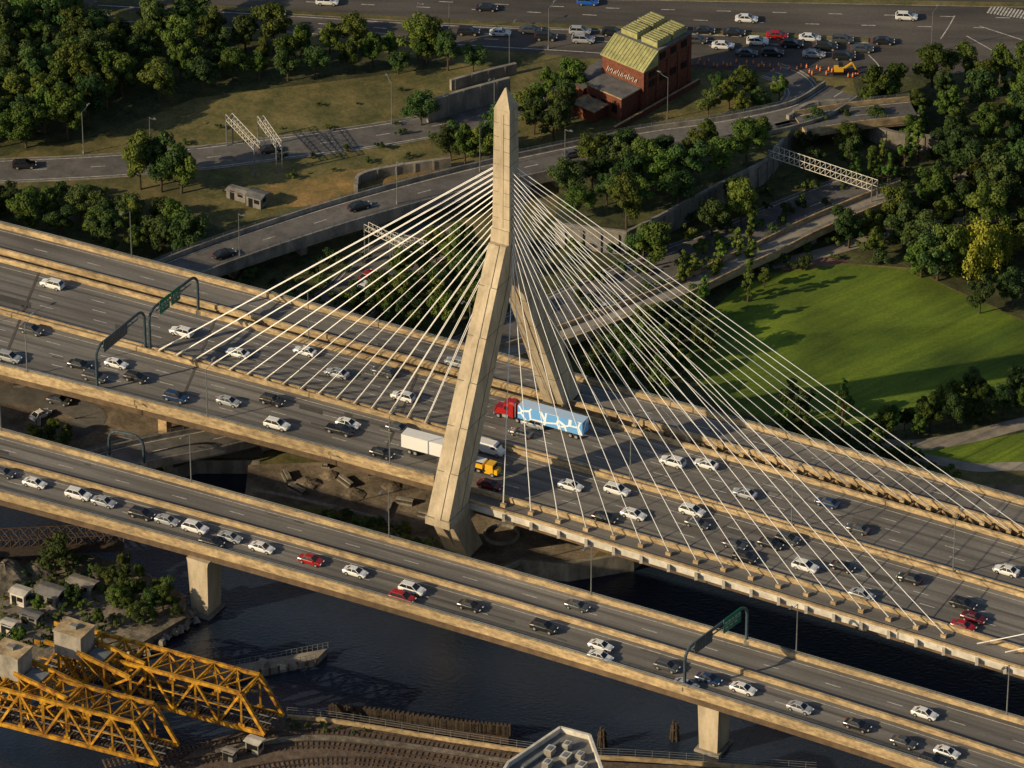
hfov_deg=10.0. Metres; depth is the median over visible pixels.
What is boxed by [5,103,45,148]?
deciduous tree
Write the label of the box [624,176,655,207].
deciduous tree
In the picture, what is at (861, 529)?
sedan car
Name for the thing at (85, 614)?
shrub
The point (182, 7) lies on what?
deciduous tree
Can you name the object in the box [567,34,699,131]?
walls
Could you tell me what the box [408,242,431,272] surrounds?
deciduous tree
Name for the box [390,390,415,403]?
suv car
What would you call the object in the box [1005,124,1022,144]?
deciduous tree
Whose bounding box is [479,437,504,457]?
delivery van
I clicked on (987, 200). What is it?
deciduous tree
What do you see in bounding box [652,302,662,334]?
poplar tree
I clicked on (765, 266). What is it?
shrub
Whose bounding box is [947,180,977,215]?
deciduous tree
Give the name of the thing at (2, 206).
deciduous tree
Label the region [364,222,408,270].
truss sign gantry
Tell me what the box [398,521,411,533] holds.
shrub
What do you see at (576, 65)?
deciduous tree
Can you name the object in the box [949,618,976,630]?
sedan car
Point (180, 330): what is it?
suv car
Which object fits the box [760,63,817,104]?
ramp road
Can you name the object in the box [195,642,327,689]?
floating dock
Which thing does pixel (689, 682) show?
sedan car
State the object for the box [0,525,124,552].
pony truss footbridge
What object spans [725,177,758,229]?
deciduous tree
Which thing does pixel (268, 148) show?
sedan car
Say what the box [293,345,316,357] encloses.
sedan car
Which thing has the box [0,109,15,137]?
deciduous tree
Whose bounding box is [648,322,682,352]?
deciduous tree
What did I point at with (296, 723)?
shrub
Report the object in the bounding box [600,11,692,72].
roof
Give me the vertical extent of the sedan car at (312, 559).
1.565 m
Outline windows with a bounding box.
[591,39,686,112]
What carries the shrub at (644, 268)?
on the woodland floor at (782, 187)
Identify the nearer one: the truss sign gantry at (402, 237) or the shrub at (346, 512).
the shrub at (346, 512)
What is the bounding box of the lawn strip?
[921,432,1023,468]
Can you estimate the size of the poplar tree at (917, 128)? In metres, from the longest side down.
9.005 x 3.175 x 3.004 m
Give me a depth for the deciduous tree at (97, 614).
1061.35 m
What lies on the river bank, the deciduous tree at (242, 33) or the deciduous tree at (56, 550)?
the deciduous tree at (56, 550)
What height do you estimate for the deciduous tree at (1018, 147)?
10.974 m
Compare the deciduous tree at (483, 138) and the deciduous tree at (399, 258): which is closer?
the deciduous tree at (399, 258)
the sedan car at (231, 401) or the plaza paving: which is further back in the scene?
the plaza paving
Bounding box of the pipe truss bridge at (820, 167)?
[768,145,877,201]
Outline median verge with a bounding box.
[97,0,1023,41]
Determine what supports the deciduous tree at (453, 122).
on the ground at (300, 110)
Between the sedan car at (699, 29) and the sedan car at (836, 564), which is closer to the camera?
the sedan car at (836, 564)
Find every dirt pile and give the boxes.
[292,476,322,491]
[319,470,339,480]
[340,487,365,500]
[381,481,401,491]
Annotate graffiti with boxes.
[606,65,636,81]
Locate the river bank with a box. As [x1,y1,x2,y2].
[0,553,186,669]
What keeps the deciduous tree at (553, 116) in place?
on the ground at (300, 110)
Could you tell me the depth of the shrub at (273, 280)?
1164.02 m
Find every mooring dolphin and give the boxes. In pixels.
[597,726,606,748]
[669,720,679,741]
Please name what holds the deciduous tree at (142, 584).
on the river bank
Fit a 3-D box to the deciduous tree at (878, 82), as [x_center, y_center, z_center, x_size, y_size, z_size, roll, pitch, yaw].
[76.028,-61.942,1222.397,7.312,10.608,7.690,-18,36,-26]
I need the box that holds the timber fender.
[327,702,510,744]
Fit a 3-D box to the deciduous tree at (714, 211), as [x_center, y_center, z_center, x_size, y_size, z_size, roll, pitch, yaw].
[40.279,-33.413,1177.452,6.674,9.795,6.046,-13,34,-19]
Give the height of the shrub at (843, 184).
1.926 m
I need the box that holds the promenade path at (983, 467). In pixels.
[903,451,1023,471]
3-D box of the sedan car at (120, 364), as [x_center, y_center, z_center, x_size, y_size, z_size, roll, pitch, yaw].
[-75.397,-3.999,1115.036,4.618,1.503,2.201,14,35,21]
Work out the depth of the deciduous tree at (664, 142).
1190.93 m
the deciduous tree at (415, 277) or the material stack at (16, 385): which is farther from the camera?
the deciduous tree at (415, 277)
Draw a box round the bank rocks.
[38,553,200,668]
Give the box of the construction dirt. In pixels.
[245,462,598,564]
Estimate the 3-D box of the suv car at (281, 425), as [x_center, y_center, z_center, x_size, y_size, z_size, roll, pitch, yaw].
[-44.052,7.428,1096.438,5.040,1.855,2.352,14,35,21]
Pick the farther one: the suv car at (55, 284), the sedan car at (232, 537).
the suv car at (55, 284)
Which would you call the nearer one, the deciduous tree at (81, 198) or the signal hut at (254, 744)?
the signal hut at (254, 744)
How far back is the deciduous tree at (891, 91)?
1220.87 m
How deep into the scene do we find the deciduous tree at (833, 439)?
1110.45 m
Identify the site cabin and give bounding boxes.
[0,617,18,633]
[8,583,32,607]
[18,607,43,625]
[33,581,66,608]
[65,573,98,597]
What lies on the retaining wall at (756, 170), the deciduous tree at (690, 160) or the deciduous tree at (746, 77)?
the deciduous tree at (690, 160)
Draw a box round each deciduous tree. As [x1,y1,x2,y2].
[0,2,21,42]
[0,24,13,41]
[0,28,13,60]
[0,36,36,75]
[0,66,20,87]
[0,71,33,101]
[0,93,32,128]
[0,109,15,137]
[0,180,17,214]
[0,197,6,215]
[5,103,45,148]
[5,189,39,230]
[9,0,41,33]
[11,625,26,641]
[16,27,32,48]
[18,43,58,80]
[21,185,39,208]
[25,423,39,438]
[26,18,51,43]
[27,71,61,108]
[30,83,55,133]
[30,594,45,610]
[31,0,42,17]
[32,25,66,58]
[33,0,69,40]
[34,186,63,214]
[36,46,44,62]
[37,426,54,440]
[38,530,74,573]
[42,204,75,237]
[45,35,84,80]
[45,81,86,139]
[45,418,60,435]
[46,59,70,83]
[51,433,68,446]
[52,38,92,86]
[59,4,85,21]
[61,16,94,40]
[61,423,72,433]
[61,429,72,444]
[62,184,97,220]
[64,582,81,602]
[67,0,83,7]
[68,27,121,64]
[68,59,98,106]
[74,73,106,124]
[80,51,119,76]
[81,206,100,237]
[83,42,112,64]
[84,204,126,250]
[85,8,113,26]
[86,16,107,36]
[90,563,104,576]
[91,66,118,109]
[91,196,113,211]
[91,608,103,626]
[98,49,139,96]
[100,571,113,585]
[104,584,123,602]
[105,564,118,574]
[105,583,131,607]
[107,23,128,54]
[112,16,131,39]
[113,577,124,584]
[114,192,145,211]
[114,563,133,579]
[116,552,131,568]
[118,197,144,230]
[121,128,154,189]
[122,594,135,609]
[123,224,149,257]
[123,577,142,598]
[125,28,161,68]
[125,608,134,619]
[126,599,148,618]
[128,59,140,73]
[131,18,163,47]
[134,564,144,579]
[135,4,163,18]
[135,578,146,592]
[137,56,176,102]
[137,214,163,247]
[139,0,176,42]
[141,56,166,89]
[141,130,184,192]
[141,587,158,605]
[145,601,153,618]
[146,134,167,179]
[148,196,168,219]
[148,215,173,255]
[150,578,160,588]
[153,585,173,610]
[154,574,175,590]
[159,13,203,54]
[160,197,185,237]
[163,145,197,193]
[167,43,191,81]
[167,208,209,251]
[168,602,183,617]
[170,595,180,605]
[171,0,211,18]
[174,14,196,34]
[184,55,219,93]
[186,6,207,33]
[189,0,210,5]
[197,5,227,38]
[202,27,231,53]
[202,48,224,73]
[218,46,251,81]
[229,14,258,53]
[249,49,268,80]
[250,1,292,51]
[256,37,270,56]
[272,34,299,57]
[273,45,301,81]
[293,23,311,57]
[300,45,330,78]
[318,21,339,55]
[334,40,358,73]
[335,10,368,54]
[348,285,376,315]
[358,31,384,67]
[364,279,388,310]
[367,269,397,287]
[376,290,397,312]
[381,30,398,53]
[381,301,404,325]
[386,247,413,272]
[387,50,411,73]
[388,271,415,303]
[395,11,441,60]
[395,268,420,292]
[399,89,440,125]
[399,291,424,313]
[405,309,426,330]
[408,16,442,62]
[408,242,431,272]
[412,33,429,67]
[419,262,448,289]
[420,225,447,262]
[425,276,446,297]
[426,294,454,329]
[429,124,462,160]
[434,29,462,70]
[435,289,460,312]
[438,228,469,272]
[446,119,460,128]
[447,222,478,250]
[448,260,469,286]
[452,284,477,322]
[453,122,473,164]
[456,250,484,276]
[461,271,480,285]
[462,43,486,71]
[462,281,477,303]
[464,126,493,160]
[470,246,485,256]
[479,102,496,154]
[512,88,538,123]
[523,96,547,134]
[529,82,551,98]
[537,66,557,89]
[538,98,570,142]
[544,156,588,196]
[546,89,572,130]
[547,77,577,105]
[556,57,589,84]
[561,184,597,219]
[576,131,612,161]
[580,154,612,189]
[581,353,605,380]
[591,334,609,360]
[594,167,619,204]
[597,135,634,172]
[601,370,617,384]
[603,322,635,344]
[605,171,641,227]
[606,126,640,152]
[609,343,642,375]
[614,153,647,179]
[623,332,638,347]
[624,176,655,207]
[624,221,658,261]
[624,376,645,391]
[629,136,660,177]
[632,303,659,340]
[635,221,672,266]
[641,147,682,186]
[641,336,667,362]
[644,351,673,378]
[647,367,671,396]
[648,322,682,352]
[651,134,674,154]
[655,170,696,203]
[658,301,676,315]
[659,307,693,332]
[666,138,708,184]
[673,348,694,375]
[678,292,707,318]
[681,126,708,155]
[690,316,720,357]
[691,317,710,334]
[695,85,722,117]
[696,198,730,236]
[697,118,718,143]
[705,136,742,175]
[708,71,724,97]
[717,79,739,108]
[723,175,751,202]
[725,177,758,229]
[727,64,759,95]
[731,117,768,163]
[733,90,750,110]
[749,86,771,107]
[752,115,772,150]
[755,418,766,426]
[757,267,772,287]
[770,75,788,100]
[771,408,793,429]
[778,387,815,414]
[794,130,818,154]
[794,414,804,423]
[795,416,812,434]
[802,146,826,176]
[804,105,828,140]
[814,425,826,434]
[818,438,833,444]
[828,435,839,446]
[830,204,868,247]
[832,120,861,150]
[832,392,852,413]
[838,134,862,166]
[839,108,850,115]
[839,427,850,440]
[843,440,859,451]
[858,65,895,97]
[858,89,877,100]
[860,209,884,234]
[860,417,877,439]
[865,226,885,255]
[866,104,887,117]
[868,427,886,446]
[880,81,903,97]
[880,184,912,216]
[880,453,888,459]
[883,62,908,88]
[884,199,937,250]
[891,189,916,201]
[894,448,910,461]
[899,113,925,132]
[904,239,935,277]
[908,460,919,468]
[909,88,932,114]
[911,42,958,86]
[913,164,950,214]
[916,231,956,281]
[925,159,954,179]
[930,116,975,157]
[930,223,967,277]
[933,70,955,91]
[933,85,966,114]
[933,128,981,179]
[933,195,958,226]
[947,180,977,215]
[949,106,968,129]
[951,40,979,80]
[963,67,1001,105]
[963,180,1012,227]
[966,273,995,313]
[967,160,991,184]
[970,102,1001,139]
[972,59,999,87]
[973,148,1023,201]
[977,138,1010,162]
[977,180,1013,225]
[988,102,1006,137]
[989,42,1013,83]
[994,266,1023,306]
[1000,76,1016,95]
[1000,90,1023,137]
[1005,72,1023,106]
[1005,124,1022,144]
[1006,138,1023,172]
[1008,205,1023,230]
[1011,40,1023,76]
[1014,161,1023,187]
[1017,222,1023,245]
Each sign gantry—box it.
[95,311,147,387]
[107,430,146,467]
[148,276,200,349]
[225,113,261,175]
[257,115,282,173]
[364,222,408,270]
[389,232,427,269]
[682,607,748,690]
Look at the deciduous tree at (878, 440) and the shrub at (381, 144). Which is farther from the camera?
the shrub at (381, 144)
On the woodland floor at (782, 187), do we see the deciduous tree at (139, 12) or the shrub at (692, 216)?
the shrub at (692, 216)
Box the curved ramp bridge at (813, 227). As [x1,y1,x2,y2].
[498,177,915,359]
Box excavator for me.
[833,62,856,74]
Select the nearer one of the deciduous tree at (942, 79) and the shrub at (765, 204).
the shrub at (765, 204)
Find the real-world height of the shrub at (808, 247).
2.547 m
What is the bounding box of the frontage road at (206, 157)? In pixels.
[0,83,559,183]
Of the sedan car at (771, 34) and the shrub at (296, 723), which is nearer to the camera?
the shrub at (296, 723)
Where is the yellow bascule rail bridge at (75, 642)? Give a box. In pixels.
[0,616,284,766]
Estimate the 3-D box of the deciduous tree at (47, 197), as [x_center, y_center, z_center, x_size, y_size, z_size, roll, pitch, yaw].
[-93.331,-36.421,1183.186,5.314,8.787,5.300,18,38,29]
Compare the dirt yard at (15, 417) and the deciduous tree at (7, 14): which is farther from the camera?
the deciduous tree at (7, 14)
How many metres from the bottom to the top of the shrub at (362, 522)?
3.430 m
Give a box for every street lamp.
[24,312,34,371]
[81,103,89,153]
[120,211,131,256]
[179,434,191,481]
[206,357,215,416]
[238,213,245,255]
[298,292,308,338]
[379,489,389,537]
[385,73,392,123]
[389,404,398,464]
[396,162,403,203]
[479,120,487,170]
[488,78,494,105]
[509,19,516,62]
[548,0,555,48]
[582,545,591,594]
[630,418,639,479]
[657,70,667,118]
[789,604,797,653]
[791,463,801,525]
[931,3,939,44]
[952,508,963,571]
[1001,665,1009,714]
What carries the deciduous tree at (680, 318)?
on the woodland floor at (782, 187)
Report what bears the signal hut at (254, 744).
on the rail embankment ground at (242, 761)
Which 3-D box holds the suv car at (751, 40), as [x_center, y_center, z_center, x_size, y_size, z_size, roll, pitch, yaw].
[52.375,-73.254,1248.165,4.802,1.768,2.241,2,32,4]
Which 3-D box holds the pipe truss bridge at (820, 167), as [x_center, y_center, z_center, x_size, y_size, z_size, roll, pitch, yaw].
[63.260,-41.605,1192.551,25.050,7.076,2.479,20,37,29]
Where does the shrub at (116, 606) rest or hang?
on the river bank
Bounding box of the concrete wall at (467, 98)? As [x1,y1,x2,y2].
[354,62,940,193]
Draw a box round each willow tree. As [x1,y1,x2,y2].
[954,217,1003,281]
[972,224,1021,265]
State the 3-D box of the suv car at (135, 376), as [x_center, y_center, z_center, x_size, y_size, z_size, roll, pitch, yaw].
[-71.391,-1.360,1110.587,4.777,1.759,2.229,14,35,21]
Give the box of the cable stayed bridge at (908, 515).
[0,87,1023,678]
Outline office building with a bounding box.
[503,726,602,767]
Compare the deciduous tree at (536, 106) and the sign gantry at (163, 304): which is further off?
the deciduous tree at (536, 106)
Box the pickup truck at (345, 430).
[324,422,353,437]
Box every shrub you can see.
[0,612,7,618]
[0,632,6,639]
[20,567,32,577]
[22,581,35,589]
[28,594,35,599]
[30,557,46,562]
[34,619,44,628]
[40,632,53,640]
[42,578,54,582]
[46,569,59,579]
[50,611,63,618]
[53,181,70,198]
[53,559,70,567]
[58,602,69,613]
[60,572,68,582]
[61,599,74,605]
[64,566,81,575]
[71,554,87,566]
[73,598,91,610]
[77,185,95,190]
[79,612,90,618]
[86,190,103,203]
[87,562,95,571]
[96,624,106,630]
[97,583,109,591]
[98,187,109,193]
[109,615,126,627]
[112,600,126,608]
[133,617,145,625]
[147,609,158,622]
[182,138,191,144]
[237,265,260,279]
[237,277,252,287]
[265,262,276,266]
[268,277,276,284]
[277,153,288,159]
[284,291,304,300]
[285,286,296,294]
[286,170,298,178]
[289,721,300,728]
[294,257,304,264]
[303,288,314,296]
[304,722,314,727]
[306,266,319,273]
[311,272,330,288]
[312,297,324,305]
[317,509,328,515]
[318,247,342,264]
[318,720,325,726]
[322,508,336,518]
[328,291,349,308]
[339,508,353,521]
[340,262,351,271]
[343,144,350,151]
[347,278,363,287]
[351,514,358,523]
[354,516,370,527]
[356,251,372,262]
[363,516,376,523]
[366,156,373,162]
[367,519,379,528]
[367,525,376,531]
[373,142,384,148]
[374,528,387,534]
[375,515,384,525]
[387,528,399,536]
[394,128,407,133]
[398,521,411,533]
[398,530,410,539]
[412,537,423,544]
[422,536,439,546]
[565,255,576,263]
[566,238,584,253]
[567,279,576,285]
[571,289,585,303]
[580,296,597,314]
[587,270,608,282]
[591,332,606,342]
[605,341,616,353]
[606,243,621,252]
[610,294,618,301]
[612,261,626,271]
[626,247,641,260]
[633,279,657,293]
[634,262,652,274]
[655,279,667,284]
[674,248,691,266]
[681,223,701,240]
[685,209,705,224]
[688,283,710,298]
[692,238,710,254]
[699,256,714,265]
[712,232,732,249]
[715,219,735,231]
[746,215,764,226]
[759,184,773,196]
[760,262,769,272]
[762,201,772,208]
[765,222,781,236]
[771,253,791,266]
[778,214,790,225]
[778,423,790,432]
[780,202,795,217]
[790,253,812,268]
[790,423,797,434]
[794,178,820,191]
[794,193,806,208]
[803,241,811,251]
[810,428,827,439]
[818,172,826,179]
[821,198,831,206]
[825,231,844,245]
[832,430,845,444]
[837,163,854,177]
[840,181,847,189]
[849,433,862,442]
[854,240,866,250]
[859,439,868,449]
[865,445,881,457]
[867,162,885,180]
[869,248,890,263]
[880,445,901,457]
[888,230,902,243]
[888,453,904,461]
[892,152,903,164]
[896,169,910,179]
[902,180,916,192]
[905,442,924,461]
[910,267,926,274]
[919,200,929,209]
[926,148,939,159]
[927,460,937,468]
[934,463,961,478]
[938,214,955,226]
[950,261,966,277]
[964,171,973,180]
[982,267,1000,280]
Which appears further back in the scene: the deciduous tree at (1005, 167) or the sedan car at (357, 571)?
the deciduous tree at (1005, 167)
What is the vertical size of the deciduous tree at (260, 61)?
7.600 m
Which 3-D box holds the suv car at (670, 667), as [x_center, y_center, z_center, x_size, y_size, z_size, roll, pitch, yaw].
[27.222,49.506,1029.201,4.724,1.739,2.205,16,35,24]
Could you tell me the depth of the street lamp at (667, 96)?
1218.79 m
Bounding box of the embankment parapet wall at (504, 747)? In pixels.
[287,707,816,767]
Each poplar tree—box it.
[635,322,646,363]
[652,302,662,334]
[656,317,674,352]
[670,331,682,362]
[676,249,693,281]
[689,254,701,276]
[693,290,706,318]
[697,275,709,297]
[706,252,720,274]
[715,239,727,266]
[731,227,745,255]
[741,259,754,301]
[744,239,760,269]
[745,212,755,244]
[782,378,798,418]
[833,378,854,427]
[849,157,865,189]
[866,145,879,185]
[877,139,888,163]
[880,152,896,183]
[897,131,914,171]
[911,124,924,159]
[917,105,929,131]
[940,115,955,137]
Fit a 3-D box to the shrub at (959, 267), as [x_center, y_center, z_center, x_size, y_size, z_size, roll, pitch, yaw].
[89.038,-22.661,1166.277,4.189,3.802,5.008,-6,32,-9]
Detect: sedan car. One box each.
[0,466,15,479]
[22,476,47,489]
[29,408,51,421]
[46,394,71,406]
[67,358,92,370]
[90,495,116,508]
[104,357,128,369]
[154,513,179,527]
[211,248,236,260]
[216,395,240,407]
[216,530,242,544]
[225,347,250,359]
[248,540,275,554]
[258,144,280,154]
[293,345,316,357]
[297,553,323,567]
[324,367,349,379]
[335,417,360,429]
[342,565,368,578]
[347,200,371,212]
[358,269,376,279]
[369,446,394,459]
[385,421,411,433]
[457,598,483,612]
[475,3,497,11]
[476,478,503,491]
[489,27,510,36]
[508,426,533,439]
[519,24,541,33]
[557,478,583,492]
[561,149,579,158]
[564,599,589,612]
[586,649,613,661]
[587,638,613,652]
[591,510,617,523]
[592,302,611,311]
[620,507,646,521]
[673,677,699,688]
[684,517,710,530]
[692,34,706,44]
[693,25,714,34]
[693,458,718,470]
[694,671,722,686]
[711,40,734,50]
[721,537,747,549]
[723,27,744,36]
[729,681,756,696]
[732,487,757,500]
[735,13,757,23]
[735,47,757,57]
[757,537,783,550]
[766,30,787,38]
[786,700,813,715]
[799,32,820,41]
[802,48,824,58]
[814,496,839,509]
[829,560,855,573]
[843,717,871,733]
[845,523,870,535]
[848,587,875,600]
[850,43,873,53]
[872,36,894,45]
[889,734,917,750]
[896,572,923,585]
[910,706,938,721]
[933,744,960,759]
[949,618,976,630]
[960,610,987,624]
[992,564,1019,577]
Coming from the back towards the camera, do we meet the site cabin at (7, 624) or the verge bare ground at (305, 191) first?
the verge bare ground at (305, 191)
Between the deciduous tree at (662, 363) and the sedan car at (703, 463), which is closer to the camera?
the sedan car at (703, 463)
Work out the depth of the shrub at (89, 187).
1193.02 m
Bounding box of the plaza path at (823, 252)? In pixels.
[769,212,1016,268]
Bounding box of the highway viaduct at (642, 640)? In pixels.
[0,428,1023,767]
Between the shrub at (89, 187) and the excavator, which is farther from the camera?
the excavator
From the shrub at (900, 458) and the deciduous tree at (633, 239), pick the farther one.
the deciduous tree at (633, 239)
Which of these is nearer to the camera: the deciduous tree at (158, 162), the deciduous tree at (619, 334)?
the deciduous tree at (619, 334)
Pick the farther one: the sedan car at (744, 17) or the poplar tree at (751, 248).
the sedan car at (744, 17)
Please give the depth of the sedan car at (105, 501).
1073.57 m
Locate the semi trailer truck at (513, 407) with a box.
[493,398,588,438]
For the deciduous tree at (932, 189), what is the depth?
1182.92 m
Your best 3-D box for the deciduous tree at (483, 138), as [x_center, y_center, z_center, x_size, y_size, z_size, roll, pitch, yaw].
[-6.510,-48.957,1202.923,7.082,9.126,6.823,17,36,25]
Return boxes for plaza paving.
[782,257,847,269]
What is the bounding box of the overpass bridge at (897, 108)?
[793,93,919,144]
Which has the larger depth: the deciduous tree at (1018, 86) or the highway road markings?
the highway road markings
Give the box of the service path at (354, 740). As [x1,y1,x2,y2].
[215,735,510,763]
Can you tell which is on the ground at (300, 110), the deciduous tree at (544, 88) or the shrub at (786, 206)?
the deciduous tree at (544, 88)
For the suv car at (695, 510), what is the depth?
1070.90 m
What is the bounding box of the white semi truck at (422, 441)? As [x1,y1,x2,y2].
[401,427,487,472]
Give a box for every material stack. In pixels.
[13,383,25,386]
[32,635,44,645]
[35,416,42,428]
[55,601,63,610]
[281,468,293,482]
[287,482,306,495]
[321,462,330,468]
[337,474,355,487]
[395,496,414,505]
[417,509,427,517]
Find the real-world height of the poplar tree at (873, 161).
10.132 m
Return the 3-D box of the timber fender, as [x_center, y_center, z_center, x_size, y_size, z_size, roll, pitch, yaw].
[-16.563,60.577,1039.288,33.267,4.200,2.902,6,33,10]
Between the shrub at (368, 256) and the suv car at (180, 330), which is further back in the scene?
the shrub at (368, 256)
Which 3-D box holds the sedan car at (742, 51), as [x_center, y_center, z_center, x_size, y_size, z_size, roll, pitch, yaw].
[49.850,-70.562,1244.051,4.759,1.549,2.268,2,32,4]
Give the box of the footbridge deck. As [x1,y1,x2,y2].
[0,541,123,556]
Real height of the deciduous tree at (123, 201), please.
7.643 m
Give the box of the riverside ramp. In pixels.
[84,426,270,472]
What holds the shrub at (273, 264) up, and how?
on the woodland floor at (286, 267)
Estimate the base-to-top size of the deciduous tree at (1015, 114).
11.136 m
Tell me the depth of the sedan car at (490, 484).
1078.43 m
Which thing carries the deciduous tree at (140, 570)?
on the river bank
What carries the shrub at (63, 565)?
on the river bank
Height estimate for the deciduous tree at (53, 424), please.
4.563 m
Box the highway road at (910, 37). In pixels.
[83,0,1023,79]
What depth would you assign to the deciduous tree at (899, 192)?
1176.45 m
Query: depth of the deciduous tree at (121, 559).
1076.08 m
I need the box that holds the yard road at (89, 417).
[0,386,106,441]
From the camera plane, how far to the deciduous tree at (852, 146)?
1198.38 m
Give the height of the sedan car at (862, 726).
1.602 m
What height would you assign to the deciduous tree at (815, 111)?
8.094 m
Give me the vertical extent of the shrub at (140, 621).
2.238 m
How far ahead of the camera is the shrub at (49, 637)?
1058.17 m
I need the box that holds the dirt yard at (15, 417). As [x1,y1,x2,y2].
[0,380,263,457]
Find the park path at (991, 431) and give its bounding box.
[868,417,1023,450]
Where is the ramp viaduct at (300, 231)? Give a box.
[151,78,859,278]
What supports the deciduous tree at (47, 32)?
on the woodland floor at (137, 102)
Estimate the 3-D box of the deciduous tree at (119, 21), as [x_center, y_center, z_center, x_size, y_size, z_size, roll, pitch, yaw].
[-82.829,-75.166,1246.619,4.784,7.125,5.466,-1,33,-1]
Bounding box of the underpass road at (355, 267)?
[306,216,474,318]
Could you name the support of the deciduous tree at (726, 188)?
on the woodland floor at (782, 187)
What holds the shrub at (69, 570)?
on the river bank
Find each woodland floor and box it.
[0,26,455,156]
[0,189,351,299]
[372,73,1023,471]
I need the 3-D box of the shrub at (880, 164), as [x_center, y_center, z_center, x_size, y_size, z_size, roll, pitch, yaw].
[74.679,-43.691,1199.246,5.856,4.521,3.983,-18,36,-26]
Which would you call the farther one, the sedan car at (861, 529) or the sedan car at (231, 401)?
the sedan car at (231, 401)
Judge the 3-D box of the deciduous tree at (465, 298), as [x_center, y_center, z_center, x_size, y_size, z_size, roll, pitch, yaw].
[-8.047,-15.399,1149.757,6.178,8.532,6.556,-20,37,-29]
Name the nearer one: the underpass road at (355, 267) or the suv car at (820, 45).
the underpass road at (355, 267)
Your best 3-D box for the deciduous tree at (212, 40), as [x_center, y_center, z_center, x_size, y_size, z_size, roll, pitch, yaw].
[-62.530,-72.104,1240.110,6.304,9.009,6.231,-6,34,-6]
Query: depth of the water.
1055.60 m
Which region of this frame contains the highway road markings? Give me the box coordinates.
[99,1,1023,65]
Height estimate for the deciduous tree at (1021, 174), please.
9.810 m
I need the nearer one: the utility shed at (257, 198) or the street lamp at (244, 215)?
the street lamp at (244, 215)
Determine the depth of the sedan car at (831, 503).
1073.29 m
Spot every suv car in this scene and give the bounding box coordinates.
[0,349,21,364]
[12,158,35,169]
[18,322,43,336]
[39,277,64,290]
[64,485,91,501]
[81,368,107,383]
[123,369,148,384]
[128,505,155,521]
[162,388,188,404]
[169,325,193,338]
[181,519,208,535]
[198,533,224,548]
[259,392,285,407]
[263,416,290,431]
[315,0,338,6]
[358,280,367,293]
[370,365,395,378]
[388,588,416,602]
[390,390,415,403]
[398,580,425,596]
[444,356,461,367]
[456,25,479,36]
[520,420,545,430]
[529,617,558,634]
[534,31,557,41]
[569,25,590,34]
[571,33,594,44]
[577,0,598,6]
[601,26,620,36]
[603,481,630,496]
[653,657,679,673]
[659,455,686,469]
[678,502,705,517]
[732,548,758,564]
[746,35,768,45]
[761,46,783,57]
[774,530,800,546]
[781,38,802,48]
[791,557,818,573]
[815,40,837,51]
[831,33,853,43]
[832,50,855,61]
[895,10,917,21]
[918,751,945,766]
[949,595,976,610]
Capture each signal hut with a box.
[220,745,238,762]
[243,734,265,755]
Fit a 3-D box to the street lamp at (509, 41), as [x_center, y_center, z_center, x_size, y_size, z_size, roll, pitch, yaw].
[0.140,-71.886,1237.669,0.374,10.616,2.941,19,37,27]
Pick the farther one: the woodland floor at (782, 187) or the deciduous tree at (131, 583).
the woodland floor at (782, 187)
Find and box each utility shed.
[225,184,249,202]
[244,188,269,209]
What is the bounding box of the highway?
[450,175,870,343]
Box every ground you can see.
[0,0,1023,572]
[169,719,715,767]
[259,168,437,208]
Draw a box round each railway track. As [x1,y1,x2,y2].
[102,728,516,767]
[149,740,505,767]
[240,756,443,767]
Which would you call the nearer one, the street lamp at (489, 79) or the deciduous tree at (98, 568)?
the deciduous tree at (98, 568)
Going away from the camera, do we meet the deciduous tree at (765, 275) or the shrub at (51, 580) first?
the shrub at (51, 580)
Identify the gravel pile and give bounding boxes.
[0,559,32,595]
[25,562,53,581]
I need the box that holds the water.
[0,474,1023,767]
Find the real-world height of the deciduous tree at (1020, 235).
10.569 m
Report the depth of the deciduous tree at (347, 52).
1234.32 m
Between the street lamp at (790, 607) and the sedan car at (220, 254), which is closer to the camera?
the street lamp at (790, 607)
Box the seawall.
[251,487,633,581]
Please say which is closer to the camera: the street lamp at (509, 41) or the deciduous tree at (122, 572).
the deciduous tree at (122, 572)
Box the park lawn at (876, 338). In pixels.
[680,264,1023,429]
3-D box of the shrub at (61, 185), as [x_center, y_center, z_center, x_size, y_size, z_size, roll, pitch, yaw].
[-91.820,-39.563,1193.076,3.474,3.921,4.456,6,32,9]
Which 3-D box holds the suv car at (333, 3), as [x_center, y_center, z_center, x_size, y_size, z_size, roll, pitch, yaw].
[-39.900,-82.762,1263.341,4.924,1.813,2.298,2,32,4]
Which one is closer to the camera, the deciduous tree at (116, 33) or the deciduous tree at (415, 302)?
the deciduous tree at (415, 302)
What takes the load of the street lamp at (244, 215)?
on the ramp viaduct at (300, 231)
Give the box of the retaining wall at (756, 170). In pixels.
[555,119,798,254]

